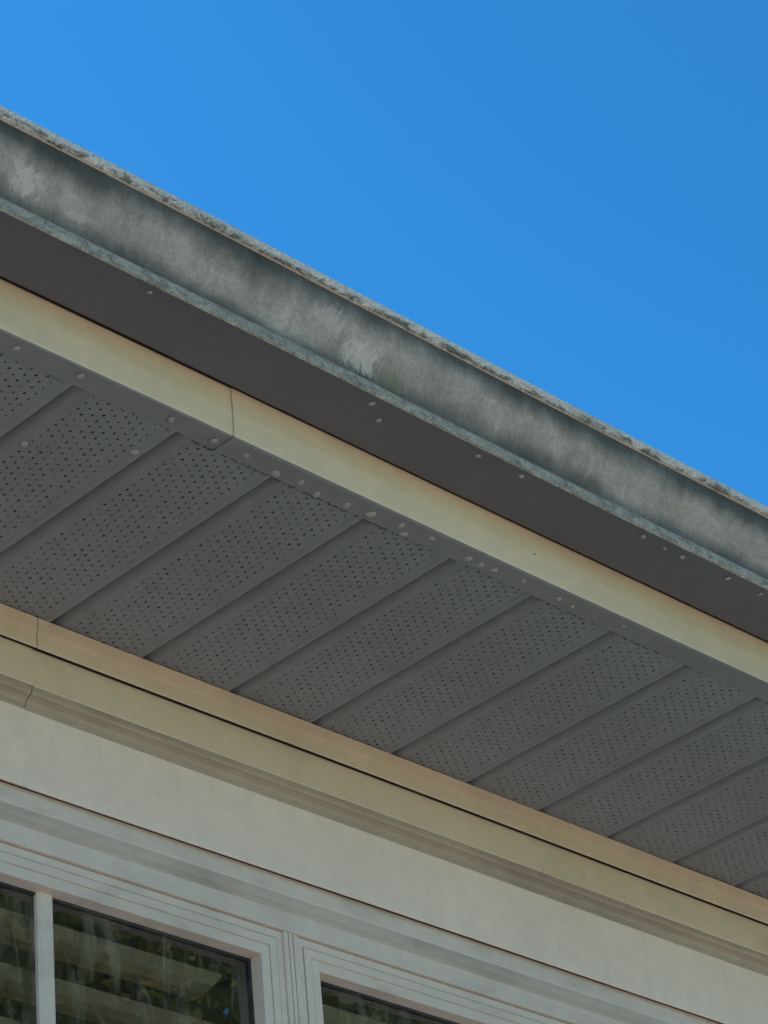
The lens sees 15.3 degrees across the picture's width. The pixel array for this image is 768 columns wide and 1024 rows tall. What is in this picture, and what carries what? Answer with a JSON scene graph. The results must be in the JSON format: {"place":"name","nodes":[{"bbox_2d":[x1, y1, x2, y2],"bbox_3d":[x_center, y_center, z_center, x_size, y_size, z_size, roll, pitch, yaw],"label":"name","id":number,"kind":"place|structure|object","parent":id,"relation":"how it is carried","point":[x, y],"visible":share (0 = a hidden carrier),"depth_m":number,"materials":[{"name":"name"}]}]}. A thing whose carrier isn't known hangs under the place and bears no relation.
{"place":"outdoors","nodes":[
{"label":"outdoors","id":0,"kind":"place"},
{"bbox_2d":[0,901,401,1023],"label":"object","id":1,"kind":"structure","parent":0,"point":[219,1001],"depth_m":4.31,"materials":[{"name":"glass"}]},
{"bbox_2d":[0,581,654,1023],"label":"wall header","id":2,"kind":"object","parent":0,"point":[106,929],"depth_m":3.79},
{"bbox_2d":[0,352,767,898],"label":"soffit","id":3,"kind":"structure","parent":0,"point":[470,708],"depth_m":3.72,"materials":[{"name":"grey plastic"}]},
{"bbox_2d":[0,603,37,787],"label":"frieze board","id":4,"kind":"object","parent":3,"relation":"attached to","point":[18,635],"visible":1,"depth_m":3.55,"materials":[{"name":"paint"}]},
{"bbox_2d":[0,276,233,448],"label":"fascia board","id":5,"kind":"object","parent":3,"relation":"attached to","point":[55,339],"visible":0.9,"depth_m":3.21,"materials":[{"name":"beige metal"}]},
{"bbox_2d":[0,361,767,865],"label":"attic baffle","id":6,"kind":"object","parent":3,"relation":"on","point":[332,609],"depth_m":3.77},
{"bbox_2d":[0,353,767,878],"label":"trapped debris","id":7,"kind":"object","parent":3,"relation":"attached to","point":[346,511],"visible":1,"depth_m":3.45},
{"bbox_2d":[12,291,761,627],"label":"mineral drip spots","id":8,"kind":"object","parent":3,"relation":"attached to","point":[276,475],"visible":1,"depth_m":3.45,"materials":[{"name":"white"}]},
{"bbox_2d":[25,618,767,1023],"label":"frieze board","id":9,"kind":"object","parent":3,"relation":"attached to","point":[129,738],"visible":1,"depth_m":3.94,"materials":[{"name":"paint"}]},
{"bbox_2d":[0,0,767,506],"label":"sky","id":10,"kind":"structure","parent":0,"point":[570,195],"materials":[{"name":"blue"}]},
{"bbox_3d":[-5.579,4.063,9.036,12.800,0.174,0.580,25,-44,-39],"label":"rear soffit","id":11,"kind":"object","parent":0,"visible":0},
{"bbox_3d":[-2.677,1.292,7.182,12.900,1.940,9.170,25,-44,-39],"label":"roof","id":12,"kind":"object","parent":11,"relation":"on","visible":0},
{"bbox_2d":[0,105,767,640],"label":"gutter","id":13,"kind":"object","parent":12,"relation":"attached to","point":[94,237],"visible":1,"depth_m":3.39,"materials":[{"name":"grey metal"}]},
{"label":"lawn","id":14,"kind":"structure","parent":0,"visible":0},
{"bbox_3d":[2.570,2.964,5.374,5.710,3.576,0.110,25,-44,-39],"label":"wall","id":15,"kind":"object","parent":14,"relation":"on","visible":0},
{"bbox_2d":[707,1018,722,1023],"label":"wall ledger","id":16,"kind":"structure","parent":15,"relation":"attached to","point":[710,1021],"depth_m":4.34,"materials":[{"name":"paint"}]},
{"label":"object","id":17,"kind":"object","parent":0,"visible":0},
{"bbox_3d":[-0.018,1.652,3.076,1.770,0.044,0.085,25,-44,-39],"label":"window sill","id":18,"kind":"object","parent":17,"relation":"attached to","visible":0},
{"bbox_2d":[0,842,287,1023],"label":"frame","id":19,"kind":"object","parent":18,"relation":"on","point":[253,951],"visible":1,"depth_m":3.63,"materials":[{"name":"paint"}]},
{"bbox_2d":[34,892,55,1023],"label":"window muntin","id":20,"kind":"object","parent":19,"relation":"attached to","point":[44,963],"visible":1,"depth_m":3.46,"materials":[{"name":"paint"}]},
{"bbox_2d":[0,908,222,1023],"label":"shutter louvers","id":21,"kind":"object","parent":19,"relation":"attached to","point":[98,954],"visible":1,"depth_m":3.60,"materials":[{"name":"paint"}]},
{"bbox_2d":[0,780,707,1023],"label":"window head casing","id":22,"kind":"object","parent":19,"relation":"on","point":[68,833],"depth_m":3.80,"materials":[{"name":"paint"}]},
{"bbox_2d":[281,931,303,1023],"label":"mullion post","id":23,"kind":"object","parent":18,"relation":"on","point":[292,978],"visible":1,"depth_m":3.73,"materials":[{"name":"paint"}]},
{"bbox_2d":[297,937,565,1023],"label":"frame","id":24,"kind":"object","parent":18,"relation":"on","point":[363,981],"visible":1,"depth_m":3.88,"materials":[{"name":"paint"}]},
{"bbox_2d":[322,1004,386,1023],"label":"shutter louvers","id":25,"kind":"object","parent":24,"relation":"attached to","point":[332,1015],"depth_m":3.87,"materials":[{"name":"paint"}]},
{"bbox_3d":[0.576,0.191,4.054,12.800,0.150,0.028,25,-44,-39],"label":"rafter board","id":26,"kind":"object","parent":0,"visible":0},
{"bbox_2d":[214,386,767,701],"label":"fascia board","id":27,"kind":"object","parent":26,"relation":"attached to","point":[329,467],"visible":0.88,"depth_m":3.60,"materials":[{"name":"beige metal"}]}
]}

